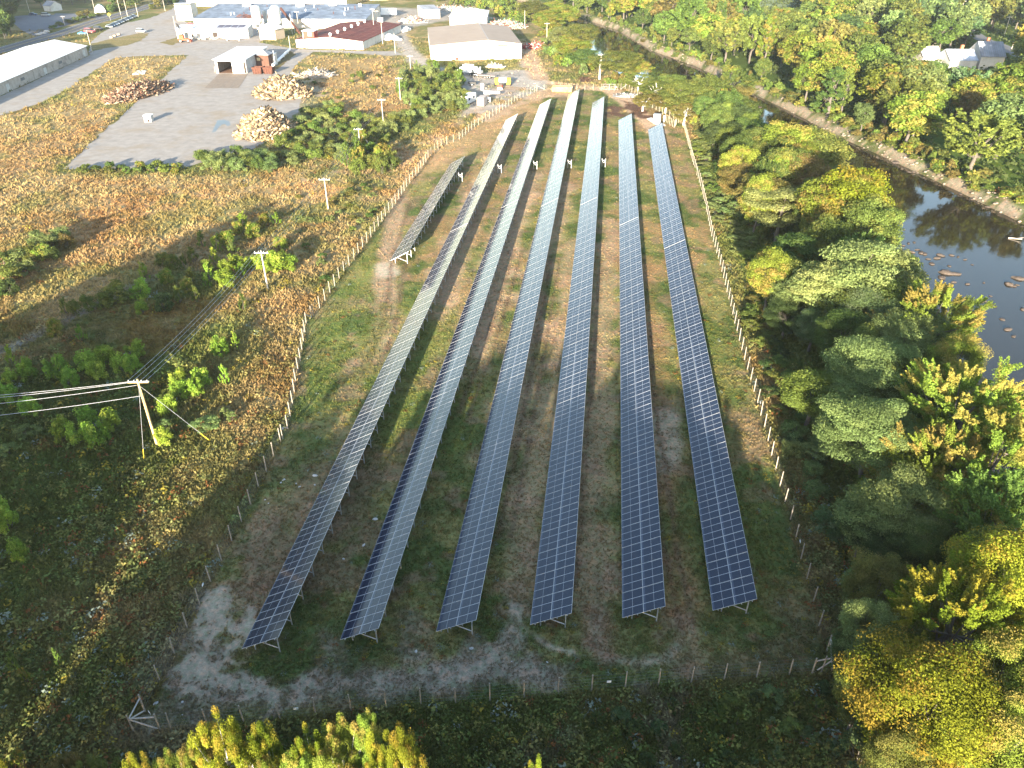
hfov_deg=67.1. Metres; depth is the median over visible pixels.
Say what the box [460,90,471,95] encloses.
willow bush
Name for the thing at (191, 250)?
sapling
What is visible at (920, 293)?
maple tree
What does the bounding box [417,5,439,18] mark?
white shed
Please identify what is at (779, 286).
willow tree
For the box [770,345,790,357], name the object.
sumac shrub
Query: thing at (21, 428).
sumac shrub
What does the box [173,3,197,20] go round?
factory annex
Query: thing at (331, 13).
factory
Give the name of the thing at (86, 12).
shrub
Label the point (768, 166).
maple tree
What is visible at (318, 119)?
bush
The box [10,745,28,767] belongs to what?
sapling
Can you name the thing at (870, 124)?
shrub
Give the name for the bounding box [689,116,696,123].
bush
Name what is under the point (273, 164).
bush
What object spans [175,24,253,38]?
workshop
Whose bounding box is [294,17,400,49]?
red roof building
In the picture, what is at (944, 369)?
broadleaf tree
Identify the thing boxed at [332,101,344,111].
bush
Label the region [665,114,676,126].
stake fence
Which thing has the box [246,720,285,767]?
birch tree
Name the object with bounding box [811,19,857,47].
oak tree
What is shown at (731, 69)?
shrub
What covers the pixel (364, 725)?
birch tree
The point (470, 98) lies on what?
camper trailer
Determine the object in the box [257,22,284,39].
kiln shed
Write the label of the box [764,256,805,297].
broadleaf tree
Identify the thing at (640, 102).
birch tree
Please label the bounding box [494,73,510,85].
telehandler
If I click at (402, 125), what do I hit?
willow bush
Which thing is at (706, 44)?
broadleaf tree
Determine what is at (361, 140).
willow bush
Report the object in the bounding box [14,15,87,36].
parking lot
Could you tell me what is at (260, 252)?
utility pole
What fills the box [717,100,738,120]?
broadleaf tree
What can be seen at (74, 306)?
bush
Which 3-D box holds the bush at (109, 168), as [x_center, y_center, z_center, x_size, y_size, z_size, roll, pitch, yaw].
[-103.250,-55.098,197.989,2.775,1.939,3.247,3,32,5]
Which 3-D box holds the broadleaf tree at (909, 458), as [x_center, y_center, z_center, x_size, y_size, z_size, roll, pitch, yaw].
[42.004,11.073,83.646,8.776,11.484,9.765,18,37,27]
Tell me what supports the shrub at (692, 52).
on the ground at (218, 606)
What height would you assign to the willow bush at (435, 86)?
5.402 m
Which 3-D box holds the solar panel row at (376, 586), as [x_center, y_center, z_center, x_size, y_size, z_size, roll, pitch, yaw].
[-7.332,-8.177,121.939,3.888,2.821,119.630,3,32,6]
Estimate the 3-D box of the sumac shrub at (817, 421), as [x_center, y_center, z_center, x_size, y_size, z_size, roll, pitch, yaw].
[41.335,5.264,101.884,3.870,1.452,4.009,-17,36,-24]
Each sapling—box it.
[0,757,12,767]
[4,344,14,362]
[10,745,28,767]
[16,666,33,685]
[51,647,64,666]
[58,296,69,313]
[73,324,87,340]
[137,261,150,279]
[172,285,183,302]
[179,253,186,269]
[185,267,195,283]
[186,246,198,262]
[190,285,199,301]
[196,230,205,246]
[201,262,214,278]
[201,273,211,286]
[208,236,222,252]
[208,247,219,261]
[217,364,229,384]
[225,236,239,252]
[230,331,238,348]
[234,261,246,277]
[236,211,246,226]
[237,292,247,310]
[272,212,281,224]
[607,726,621,745]
[667,696,678,715]
[688,710,697,723]
[750,755,758,766]
[766,746,784,760]
[768,716,775,724]
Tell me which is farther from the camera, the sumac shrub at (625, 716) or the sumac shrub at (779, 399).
the sumac shrub at (779, 399)
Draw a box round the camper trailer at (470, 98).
[461,92,475,103]
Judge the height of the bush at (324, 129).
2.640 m
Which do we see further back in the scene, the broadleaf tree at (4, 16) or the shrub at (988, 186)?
the broadleaf tree at (4, 16)
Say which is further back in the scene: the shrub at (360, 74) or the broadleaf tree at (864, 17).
the broadleaf tree at (864, 17)
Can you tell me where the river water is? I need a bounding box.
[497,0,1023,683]
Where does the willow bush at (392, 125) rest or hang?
on the ground at (218, 606)
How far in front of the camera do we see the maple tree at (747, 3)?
368.64 m
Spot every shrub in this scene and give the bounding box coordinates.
[0,442,19,456]
[12,423,42,439]
[64,19,73,22]
[71,16,80,20]
[75,11,84,16]
[83,9,90,15]
[105,5,114,11]
[110,4,120,10]
[115,3,126,10]
[126,0,136,6]
[148,4,156,9]
[151,0,160,6]
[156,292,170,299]
[157,418,171,428]
[187,414,220,434]
[219,407,230,416]
[226,411,236,421]
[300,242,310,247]
[303,216,314,221]
[317,253,327,257]
[319,275,332,281]
[329,196,337,200]
[345,189,355,194]
[346,214,359,220]
[357,70,364,76]
[361,186,371,190]
[609,705,631,726]
[634,27,642,34]
[638,752,656,767]
[649,719,668,735]
[654,35,662,40]
[668,741,685,759]
[672,52,680,56]
[676,42,683,49]
[688,147,702,152]
[689,50,696,55]
[692,140,705,144]
[692,151,703,157]
[695,166,709,171]
[696,161,710,165]
[698,155,712,160]
[698,170,713,174]
[699,53,707,61]
[699,172,710,176]
[700,178,715,182]
[701,201,718,208]
[704,184,715,189]
[706,59,713,64]
[707,152,714,157]
[707,195,719,200]
[709,214,725,222]
[711,186,722,192]
[712,197,727,202]
[714,57,723,62]
[714,191,729,196]
[715,204,733,209]
[716,207,729,213]
[717,693,744,716]
[721,219,739,226]
[724,58,731,64]
[726,201,738,207]
[727,234,743,240]
[728,66,739,71]
[729,209,741,216]
[729,246,743,253]
[731,227,743,233]
[736,241,750,247]
[737,250,757,258]
[741,318,762,330]
[742,220,753,224]
[744,235,757,242]
[744,282,754,290]
[744,294,761,302]
[747,690,762,705]
[749,335,766,347]
[750,225,769,240]
[758,385,781,397]
[758,683,786,710]
[762,79,769,86]
[762,330,783,342]
[764,81,772,89]
[768,337,784,347]
[768,404,788,415]
[769,87,778,94]
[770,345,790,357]
[774,81,785,89]
[777,397,794,407]
[778,716,803,738]
[779,369,796,376]
[780,421,809,442]
[780,438,802,459]
[781,419,796,431]
[783,96,795,102]
[785,91,798,96]
[785,432,805,442]
[793,100,803,106]
[794,442,829,462]
[801,459,823,479]
[802,478,833,502]
[806,431,830,448]
[810,504,831,524]
[812,417,830,425]
[812,511,844,543]
[814,679,832,694]
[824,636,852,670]
[825,738,848,757]
[827,113,837,120]
[830,450,859,476]
[831,106,840,113]
[831,112,846,121]
[834,727,880,767]
[839,117,854,127]
[840,558,873,599]
[842,117,855,127]
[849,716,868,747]
[850,129,861,135]
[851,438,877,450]
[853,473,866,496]
[862,121,873,129]
[866,132,881,141]
[877,134,884,142]
[879,123,888,133]
[881,126,887,136]
[885,134,896,145]
[887,140,899,148]
[891,131,898,140]
[897,131,906,141]
[897,141,913,154]
[908,136,918,144]
[909,154,918,158]
[915,145,924,154]
[920,152,931,159]
[925,147,932,158]
[927,150,936,161]
[929,158,946,168]
[932,162,945,168]
[932,167,947,173]
[936,148,950,159]
[945,159,956,169]
[945,169,960,177]
[958,170,979,180]
[965,174,979,185]
[967,184,980,191]
[975,177,992,184]
[976,167,992,177]
[981,184,995,189]
[989,176,996,182]
[996,186,1009,191]
[999,189,1017,197]
[1010,185,1023,196]
[1013,195,1023,203]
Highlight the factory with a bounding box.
[192,0,380,27]
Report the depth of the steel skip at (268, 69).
308.31 m
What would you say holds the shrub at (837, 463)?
on the ground at (218, 606)
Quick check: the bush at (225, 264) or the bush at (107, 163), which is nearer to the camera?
the bush at (225, 264)
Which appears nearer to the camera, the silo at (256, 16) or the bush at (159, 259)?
the bush at (159, 259)
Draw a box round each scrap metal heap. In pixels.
[397,14,428,23]
[436,4,472,10]
[487,18,528,28]
[522,40,544,49]
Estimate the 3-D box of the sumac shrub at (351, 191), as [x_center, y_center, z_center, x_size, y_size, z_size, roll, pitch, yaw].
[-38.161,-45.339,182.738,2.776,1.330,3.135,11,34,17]
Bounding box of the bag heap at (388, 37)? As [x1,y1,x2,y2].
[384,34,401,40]
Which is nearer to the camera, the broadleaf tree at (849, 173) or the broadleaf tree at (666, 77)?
the broadleaf tree at (849, 173)
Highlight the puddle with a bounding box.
[212,120,230,131]
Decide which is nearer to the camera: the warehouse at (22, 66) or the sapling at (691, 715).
the sapling at (691, 715)
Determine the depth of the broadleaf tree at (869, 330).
103.92 m
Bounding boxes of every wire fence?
[126,636,833,731]
[138,86,534,706]
[614,83,829,647]
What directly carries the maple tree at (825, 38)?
on the ground at (218, 606)
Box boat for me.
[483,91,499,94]
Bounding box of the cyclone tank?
[272,51,277,64]
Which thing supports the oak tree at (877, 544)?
on the ground at (218, 606)
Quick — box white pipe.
[272,48,290,65]
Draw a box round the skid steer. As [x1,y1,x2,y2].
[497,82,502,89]
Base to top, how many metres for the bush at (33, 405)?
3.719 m
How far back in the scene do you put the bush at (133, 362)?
113.55 m
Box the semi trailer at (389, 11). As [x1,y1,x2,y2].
[380,8,396,15]
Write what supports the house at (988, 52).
on the ground at (218, 606)
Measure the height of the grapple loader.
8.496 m
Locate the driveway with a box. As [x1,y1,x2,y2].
[54,13,107,18]
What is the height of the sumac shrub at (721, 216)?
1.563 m
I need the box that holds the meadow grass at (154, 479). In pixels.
[0,29,1009,767]
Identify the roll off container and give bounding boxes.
[552,85,572,91]
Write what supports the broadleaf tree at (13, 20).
on the ground at (218, 606)
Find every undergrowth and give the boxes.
[0,65,1022,767]
[546,0,1023,196]
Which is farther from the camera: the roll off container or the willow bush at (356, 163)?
the roll off container
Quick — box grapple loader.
[176,23,191,42]
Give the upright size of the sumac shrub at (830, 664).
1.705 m
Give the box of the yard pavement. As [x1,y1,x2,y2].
[0,0,401,168]
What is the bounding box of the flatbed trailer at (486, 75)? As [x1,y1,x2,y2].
[473,74,496,77]
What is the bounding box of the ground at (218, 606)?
[0,0,1023,767]
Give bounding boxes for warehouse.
[0,40,87,95]
[427,23,521,60]
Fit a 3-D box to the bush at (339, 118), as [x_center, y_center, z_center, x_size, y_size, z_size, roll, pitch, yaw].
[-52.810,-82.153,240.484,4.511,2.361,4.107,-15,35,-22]
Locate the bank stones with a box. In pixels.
[585,12,1021,221]
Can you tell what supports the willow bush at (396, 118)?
on the ground at (218, 606)
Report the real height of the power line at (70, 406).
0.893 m
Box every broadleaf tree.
[0,10,11,35]
[1,2,17,14]
[5,12,15,33]
[517,0,548,18]
[530,8,566,34]
[543,4,580,24]
[544,0,567,9]
[554,34,594,62]
[558,23,600,41]
[564,48,599,68]
[573,0,581,7]
[579,0,595,12]
[587,50,640,72]
[607,0,638,21]
[616,53,655,73]
[647,73,686,90]
[649,24,655,35]
[652,10,676,42]
[657,79,713,109]
[666,27,681,46]
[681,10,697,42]
[682,86,747,110]
[686,11,725,38]
[699,102,733,147]
[700,32,722,59]
[704,91,744,103]
[714,88,742,104]
[715,125,747,147]
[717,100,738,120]
[717,144,760,182]
[719,128,757,156]
[722,13,743,54]
[733,116,760,132]
[735,111,765,126]
[735,136,768,157]
[737,173,779,232]
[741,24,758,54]
[742,95,761,113]
[745,246,792,310]
[748,127,771,140]
[753,58,772,80]
[755,119,826,153]
[758,145,811,183]
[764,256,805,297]
[765,10,785,26]
[769,147,804,186]
[774,27,796,64]
[774,366,839,425]
[776,31,815,77]
[777,10,806,26]
[778,20,792,39]
[782,124,856,168]
[788,17,818,30]
[790,57,822,102]
[791,245,826,262]
[792,141,822,159]
[794,173,876,223]
[797,0,821,14]
[797,177,818,188]
[799,205,838,232]
[800,212,854,263]
[807,46,860,102]
[811,213,840,238]
[812,165,897,228]
[812,308,868,371]
[813,4,832,11]
[813,161,845,176]
[814,14,834,26]
[816,0,832,8]
[817,284,869,332]
[827,0,858,15]
[831,650,898,731]
[833,621,1018,767]
[834,193,907,247]
[835,24,876,46]
[838,213,878,241]
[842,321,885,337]
[849,321,898,344]
[851,618,935,683]
[853,42,893,99]
[856,60,938,124]
[858,441,950,506]
[858,715,938,767]
[859,14,872,21]
[859,54,908,113]
[864,20,882,40]
[870,0,895,41]
[873,351,938,421]
[877,276,922,314]
[880,4,931,53]
[880,20,932,58]
[881,0,922,16]
[883,89,948,142]
[889,513,958,582]
[903,99,941,136]
[920,331,993,391]
[926,61,951,78]
[927,17,965,48]
[930,687,1023,767]
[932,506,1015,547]
[935,80,955,109]
[935,354,978,384]
[939,523,1023,641]
[942,521,1023,605]
[943,679,1017,767]
[950,75,998,122]
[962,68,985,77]
[962,623,1023,745]
[981,0,1017,29]
[984,67,1006,89]
[987,62,1023,98]
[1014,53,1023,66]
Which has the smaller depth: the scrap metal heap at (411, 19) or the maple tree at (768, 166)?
the maple tree at (768, 166)
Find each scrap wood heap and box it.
[232,105,300,141]
[251,71,314,100]
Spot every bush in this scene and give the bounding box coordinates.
[0,249,12,263]
[0,263,23,280]
[0,277,19,295]
[0,278,8,295]
[0,380,17,405]
[0,495,18,534]
[1,367,17,384]
[2,248,32,263]
[6,536,28,562]
[11,260,35,276]
[12,355,37,382]
[14,243,41,262]
[16,395,41,416]
[25,229,44,244]
[31,242,51,260]
[34,232,59,247]
[41,244,59,258]
[41,353,69,380]
[45,317,63,336]
[48,225,70,244]
[48,414,72,443]
[57,232,76,248]
[60,365,79,388]
[64,420,87,445]
[66,299,84,315]
[72,405,97,424]
[73,348,99,371]
[76,165,91,172]
[78,293,98,311]
[79,420,112,448]
[84,359,108,379]
[90,165,101,169]
[92,344,116,364]
[94,290,112,310]
[98,406,121,432]
[101,279,130,305]
[103,165,113,171]
[104,161,114,166]
[108,351,127,374]
[116,163,124,168]
[120,353,144,374]
[122,166,132,173]
[122,338,145,359]
[127,277,150,298]
[132,167,142,171]
[134,160,144,166]
[134,297,147,316]
[145,164,154,173]
[150,160,162,167]
[153,252,167,266]
[153,292,174,312]
[153,425,173,446]
[154,394,177,416]
[155,267,174,284]
[157,163,170,167]
[157,167,170,172]
[162,253,182,270]
[167,376,187,400]
[168,367,188,388]
[170,162,183,168]
[171,167,178,173]
[180,276,196,292]
[186,377,204,397]
[190,366,212,386]
[193,149,207,161]
[193,149,209,158]
[200,155,218,169]
[201,259,214,271]
[205,150,222,160]
[209,334,229,357]
[212,156,229,171]
[213,268,235,286]
[214,148,228,158]
[215,229,234,245]
[217,259,233,271]
[225,151,237,162]
[227,253,245,268]
[229,145,241,155]
[229,156,248,170]
[231,221,243,234]
[236,149,249,158]
[238,154,255,168]
[239,150,252,158]
[243,254,257,269]
[244,221,260,237]
[245,151,259,158]
[251,155,264,168]
[254,148,270,160]
[254,254,268,269]
[256,212,272,225]
[262,159,279,172]
[263,152,280,166]
[264,258,278,272]
[266,151,281,158]
[266,249,292,272]
[272,236,287,248]
[273,133,292,147]
[280,131,291,142]
[280,149,297,157]
[281,251,297,271]
[285,128,298,136]
[286,155,301,164]
[290,140,303,150]
[291,134,308,141]
[293,115,306,125]
[293,142,306,154]
[294,124,306,133]
[298,106,312,113]
[302,107,311,115]
[302,130,316,137]
[304,120,311,129]
[304,148,325,159]
[306,120,321,132]
[306,139,325,150]
[309,135,324,143]
[310,133,328,140]
[311,107,325,117]
[312,116,323,125]
[316,127,327,134]
[316,258,328,265]
[317,111,328,118]
[321,147,336,157]
[322,99,334,108]
[322,113,335,122]
[323,120,334,130]
[323,142,336,150]
[324,104,334,112]
[325,215,334,221]
[328,106,342,117]
[328,127,342,135]
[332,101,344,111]
[333,148,348,160]
[334,143,348,151]
[336,122,349,132]
[337,117,348,122]
[338,132,348,141]
[338,140,351,165]
[339,117,347,125]
[345,137,353,146]
[348,122,361,132]
[348,157,366,174]
[350,117,360,122]
[350,127,360,135]
[350,137,362,156]
[350,149,357,168]
[351,109,361,118]
[354,144,366,158]
[354,147,363,160]
[357,132,375,142]
[358,129,367,152]
[360,113,374,122]
[362,154,375,169]
[363,141,376,155]
[364,122,375,129]
[366,126,381,137]
[369,116,384,126]
[371,145,384,156]
[371,152,387,166]
[374,156,388,173]
[375,126,389,138]
[377,136,388,144]
[377,143,391,153]
[378,132,390,140]
[382,119,395,127]
[383,149,401,165]
[385,122,398,134]
[386,154,397,169]
[387,114,402,126]
[394,112,405,122]
[395,68,410,85]
[395,81,408,92]
[396,122,408,130]
[398,91,406,98]
[400,60,411,71]
[401,115,413,126]
[402,92,414,103]
[405,88,415,99]
[405,110,416,120]
[407,79,419,89]
[410,102,419,110]
[411,97,423,109]
[412,60,423,72]
[412,71,421,79]
[413,67,422,72]
[415,103,427,113]
[416,77,426,89]
[416,93,426,102]
[416,108,427,117]
[417,88,431,100]
[421,81,433,92]
[422,64,430,72]
[422,100,433,110]
[424,68,436,79]
[425,59,436,67]
[428,94,439,101]
[428,104,441,113]
[431,61,439,73]
[432,81,441,92]
[434,101,444,110]
[435,74,444,85]
[435,75,443,89]
[435,92,444,100]
[438,72,451,80]
[440,81,455,90]
[440,84,454,92]
[440,101,450,108]
[444,93,456,100]
[445,69,453,76]
[447,100,457,111]
[448,0,457,4]
[448,62,457,69]
[449,79,462,87]
[449,90,460,98]
[451,70,465,81]
[456,68,465,83]
[457,98,469,110]
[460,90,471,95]
[464,0,472,5]
[476,0,485,8]
[482,0,487,7]
[488,0,496,10]
[494,4,503,12]
[494,9,505,16]
[504,5,513,12]
[508,10,518,19]
[513,13,527,23]
[514,2,520,9]
[520,10,532,18]
[536,29,546,35]
[541,45,549,53]
[545,46,553,55]
[552,53,563,65]
[561,56,572,66]
[578,63,588,73]
[586,62,594,71]
[606,79,616,84]
[612,73,618,81]
[614,78,626,88]
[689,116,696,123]
[740,309,755,319]
[742,303,754,312]
[758,358,773,369]
[760,321,773,329]
[763,368,781,379]
[794,411,816,426]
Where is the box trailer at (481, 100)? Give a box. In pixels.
[477,95,486,105]
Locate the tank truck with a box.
[457,64,482,76]
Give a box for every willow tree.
[547,26,578,41]
[768,278,808,315]
[791,305,837,351]
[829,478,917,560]
[837,597,904,678]
[840,286,903,329]
[853,102,876,130]
[892,57,949,93]
[911,307,958,342]
[925,0,960,43]
[977,92,1023,158]
[1009,0,1023,28]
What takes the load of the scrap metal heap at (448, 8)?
on the ground at (218, 606)
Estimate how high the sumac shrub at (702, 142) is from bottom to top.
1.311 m
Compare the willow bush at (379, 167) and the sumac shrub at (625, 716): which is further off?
the willow bush at (379, 167)
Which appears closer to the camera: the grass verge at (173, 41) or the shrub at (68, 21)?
the grass verge at (173, 41)
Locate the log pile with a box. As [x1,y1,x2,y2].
[101,77,175,104]
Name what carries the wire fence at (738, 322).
on the ground at (218, 606)
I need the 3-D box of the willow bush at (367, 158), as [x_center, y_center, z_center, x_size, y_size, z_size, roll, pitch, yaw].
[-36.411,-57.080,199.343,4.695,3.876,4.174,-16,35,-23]
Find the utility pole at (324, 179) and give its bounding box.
[319,178,329,208]
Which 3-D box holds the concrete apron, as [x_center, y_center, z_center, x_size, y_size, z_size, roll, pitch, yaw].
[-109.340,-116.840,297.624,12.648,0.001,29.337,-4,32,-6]
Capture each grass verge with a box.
[91,33,148,51]
[129,13,159,21]
[160,37,184,44]
[274,51,295,69]
[277,28,295,46]
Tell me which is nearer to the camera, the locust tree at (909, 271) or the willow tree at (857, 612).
the willow tree at (857, 612)
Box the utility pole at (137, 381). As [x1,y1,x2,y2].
[127,379,157,445]
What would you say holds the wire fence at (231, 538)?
on the ground at (218, 606)
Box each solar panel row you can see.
[242,223,467,651]
[340,200,517,642]
[390,156,464,263]
[436,199,557,634]
[450,114,517,234]
[501,99,550,210]
[530,197,597,627]
[541,89,579,205]
[580,97,603,204]
[619,114,638,224]
[619,217,664,620]
[648,123,684,248]
[664,240,756,613]
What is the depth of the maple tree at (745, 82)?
259.81 m
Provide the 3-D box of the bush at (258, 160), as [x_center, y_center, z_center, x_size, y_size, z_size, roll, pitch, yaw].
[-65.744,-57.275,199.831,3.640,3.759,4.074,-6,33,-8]
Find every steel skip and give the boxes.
[251,66,263,73]
[262,66,274,73]
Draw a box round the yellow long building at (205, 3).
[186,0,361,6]
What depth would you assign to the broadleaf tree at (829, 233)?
132.64 m
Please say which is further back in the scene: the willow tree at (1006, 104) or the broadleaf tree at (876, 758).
the willow tree at (1006, 104)
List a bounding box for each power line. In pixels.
[0,383,123,397]
[0,385,136,403]
[5,382,124,394]
[5,396,137,414]
[130,251,254,378]
[146,252,262,375]
[149,253,265,377]
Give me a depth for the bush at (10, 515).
84.70 m
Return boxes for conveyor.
[280,7,300,33]
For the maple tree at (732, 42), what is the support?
on the ground at (218, 606)
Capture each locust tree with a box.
[648,0,658,13]
[680,27,701,49]
[692,95,721,130]
[713,157,744,185]
[736,171,781,199]
[742,185,803,241]
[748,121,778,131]
[771,231,827,263]
[782,238,903,309]
[786,260,848,314]
[793,40,844,90]
[795,23,817,32]
[805,12,814,19]
[811,393,931,479]
[819,333,924,401]
[830,239,930,303]
[840,0,867,14]
[848,460,965,547]
[855,307,944,357]
[860,352,924,410]
[878,9,917,53]
[902,253,927,274]
[912,389,968,426]
[916,467,1010,539]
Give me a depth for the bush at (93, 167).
199.57 m
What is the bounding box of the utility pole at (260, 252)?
[254,250,268,289]
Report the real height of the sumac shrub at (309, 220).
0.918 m
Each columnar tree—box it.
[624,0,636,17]
[715,1,727,19]
[755,14,778,58]
[761,6,769,13]
[809,66,849,116]
[834,67,856,111]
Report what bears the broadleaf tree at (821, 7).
on the ground at (218, 606)
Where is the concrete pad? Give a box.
[647,117,665,126]
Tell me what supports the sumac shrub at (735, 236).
on the ground at (218, 606)
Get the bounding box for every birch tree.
[0,759,7,767]
[46,751,89,767]
[70,754,105,767]
[94,756,128,767]
[120,750,153,767]
[151,746,195,767]
[179,737,216,767]
[187,705,243,767]
[208,733,260,767]
[243,752,282,767]
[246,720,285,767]
[279,749,314,767]
[290,722,325,765]
[311,733,358,767]
[321,712,368,767]
[349,708,382,767]
[364,727,382,767]
[370,744,398,767]
[382,721,427,767]
[525,754,541,767]
[624,70,652,89]
[632,94,654,111]
[639,79,665,96]
[648,92,676,113]
[667,103,697,125]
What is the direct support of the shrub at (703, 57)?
on the ground at (218, 606)
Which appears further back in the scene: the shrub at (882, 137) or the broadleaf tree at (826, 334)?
the shrub at (882, 137)
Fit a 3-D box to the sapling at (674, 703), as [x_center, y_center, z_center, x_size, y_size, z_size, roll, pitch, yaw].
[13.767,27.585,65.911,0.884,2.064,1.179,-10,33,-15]
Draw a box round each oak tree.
[0,18,9,38]
[650,0,689,25]
[698,120,741,152]
[716,160,758,200]
[729,101,752,121]
[731,174,794,225]
[735,86,756,106]
[763,298,807,338]
[781,153,831,187]
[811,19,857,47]
[820,13,864,28]
[827,621,870,670]
[829,376,866,409]
[837,502,880,556]
[837,546,918,628]
[855,525,926,580]
[958,89,985,123]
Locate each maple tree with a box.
[597,0,610,17]
[605,6,614,19]
[631,8,651,28]
[638,0,655,25]
[670,0,709,44]
[681,72,732,90]
[693,91,720,115]
[702,67,762,89]
[707,0,738,26]
[710,18,750,62]
[727,0,763,14]
[734,12,766,63]
[738,6,767,50]
[748,159,786,180]
[752,137,768,155]
[760,136,789,156]
[768,7,789,23]
[788,31,817,63]
[790,203,802,232]
[795,27,841,63]
[808,0,849,20]
[827,228,884,263]
[842,30,881,81]
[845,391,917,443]
[849,43,873,89]
[854,0,887,24]
[859,18,876,26]
[865,279,996,360]
[873,74,938,132]
[879,417,993,504]
[881,10,919,54]
[883,548,1023,673]
[889,355,1023,467]
[916,0,941,4]
[924,407,1023,530]
[925,294,983,343]
[932,464,1023,542]
[938,3,976,48]
[941,108,1023,171]
[944,66,992,116]
[960,15,985,44]
[963,0,992,27]
[966,386,1023,469]
[1008,24,1023,54]
[1010,39,1023,64]
[1015,125,1023,153]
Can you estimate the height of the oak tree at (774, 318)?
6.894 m
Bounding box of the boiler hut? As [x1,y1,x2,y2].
[255,49,272,65]
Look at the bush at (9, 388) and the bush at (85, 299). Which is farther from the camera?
the bush at (85, 299)
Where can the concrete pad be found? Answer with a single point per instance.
(651, 120)
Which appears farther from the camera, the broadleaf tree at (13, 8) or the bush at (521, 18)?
the broadleaf tree at (13, 8)
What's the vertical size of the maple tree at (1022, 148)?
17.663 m
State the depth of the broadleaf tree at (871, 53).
257.62 m
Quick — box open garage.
[212,46,266,72]
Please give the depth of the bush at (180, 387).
107.08 m
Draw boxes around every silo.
[250,5,262,33]
[262,10,267,24]
[267,10,271,21]
[270,5,281,25]
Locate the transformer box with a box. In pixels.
[653,113,661,122]
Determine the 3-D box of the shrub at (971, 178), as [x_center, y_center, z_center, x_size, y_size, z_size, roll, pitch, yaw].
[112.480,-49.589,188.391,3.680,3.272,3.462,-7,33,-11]
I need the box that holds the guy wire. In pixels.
[140,386,209,440]
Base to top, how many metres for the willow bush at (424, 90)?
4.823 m
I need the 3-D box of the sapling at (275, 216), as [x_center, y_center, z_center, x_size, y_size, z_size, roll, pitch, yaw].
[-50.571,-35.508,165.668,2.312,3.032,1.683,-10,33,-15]
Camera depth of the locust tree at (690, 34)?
341.77 m
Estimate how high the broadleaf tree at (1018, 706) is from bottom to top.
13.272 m
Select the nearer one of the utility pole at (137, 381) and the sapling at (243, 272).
the utility pole at (137, 381)
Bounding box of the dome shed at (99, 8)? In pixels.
[94,4,106,12]
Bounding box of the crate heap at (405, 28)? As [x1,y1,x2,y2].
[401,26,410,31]
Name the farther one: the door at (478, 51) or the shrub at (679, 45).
the shrub at (679, 45)
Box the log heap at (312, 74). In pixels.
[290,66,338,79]
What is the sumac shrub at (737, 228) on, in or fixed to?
on the ground at (218, 606)
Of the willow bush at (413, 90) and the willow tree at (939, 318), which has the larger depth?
the willow bush at (413, 90)
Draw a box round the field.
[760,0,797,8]
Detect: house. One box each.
[42,1,61,11]
[142,114,153,121]
[913,46,940,60]
[939,45,978,69]
[970,37,1006,69]
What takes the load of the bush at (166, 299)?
on the ground at (218, 606)
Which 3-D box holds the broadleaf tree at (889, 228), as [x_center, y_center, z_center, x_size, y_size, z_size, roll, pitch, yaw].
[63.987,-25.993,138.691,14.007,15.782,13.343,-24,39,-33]
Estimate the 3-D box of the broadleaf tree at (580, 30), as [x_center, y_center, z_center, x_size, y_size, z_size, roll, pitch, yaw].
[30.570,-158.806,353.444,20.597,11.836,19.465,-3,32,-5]
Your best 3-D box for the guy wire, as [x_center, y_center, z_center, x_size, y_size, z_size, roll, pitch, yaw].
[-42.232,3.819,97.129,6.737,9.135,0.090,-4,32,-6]
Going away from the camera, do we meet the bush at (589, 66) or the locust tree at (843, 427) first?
the locust tree at (843, 427)
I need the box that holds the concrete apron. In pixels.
[205,74,247,87]
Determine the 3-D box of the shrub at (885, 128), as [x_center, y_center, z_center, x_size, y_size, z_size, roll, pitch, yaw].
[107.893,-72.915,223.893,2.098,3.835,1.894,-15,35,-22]
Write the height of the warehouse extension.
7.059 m
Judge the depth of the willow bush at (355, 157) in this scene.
197.81 m
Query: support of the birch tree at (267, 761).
on the ground at (218, 606)
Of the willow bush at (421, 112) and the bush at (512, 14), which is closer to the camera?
the willow bush at (421, 112)
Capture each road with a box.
[0,2,168,52]
[970,30,1018,56]
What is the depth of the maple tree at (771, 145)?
181.27 m
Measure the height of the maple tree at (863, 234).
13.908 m
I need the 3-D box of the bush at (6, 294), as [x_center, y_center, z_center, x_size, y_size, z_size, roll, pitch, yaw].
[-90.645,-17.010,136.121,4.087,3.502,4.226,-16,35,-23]
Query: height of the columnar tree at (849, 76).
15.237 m
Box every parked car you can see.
[41,12,50,15]
[83,28,95,32]
[93,26,102,29]
[136,28,146,32]
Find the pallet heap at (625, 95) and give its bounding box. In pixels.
[613,92,636,97]
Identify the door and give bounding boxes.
[468,50,473,58]
[477,50,480,57]
[485,50,489,57]
[509,49,514,57]
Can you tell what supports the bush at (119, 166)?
on the ground at (218, 606)
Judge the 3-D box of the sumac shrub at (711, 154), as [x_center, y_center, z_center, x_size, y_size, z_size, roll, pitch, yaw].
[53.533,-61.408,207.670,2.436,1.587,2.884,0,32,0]
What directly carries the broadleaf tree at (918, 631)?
on the ground at (218, 606)
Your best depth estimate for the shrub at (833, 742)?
63.17 m
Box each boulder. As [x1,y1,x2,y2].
[938,269,952,274]
[1004,282,1013,285]
[1011,276,1023,280]
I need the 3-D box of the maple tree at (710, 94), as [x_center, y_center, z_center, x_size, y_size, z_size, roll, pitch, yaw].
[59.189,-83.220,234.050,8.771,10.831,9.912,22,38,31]
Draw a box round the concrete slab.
[132,70,146,74]
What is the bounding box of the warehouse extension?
[449,8,488,24]

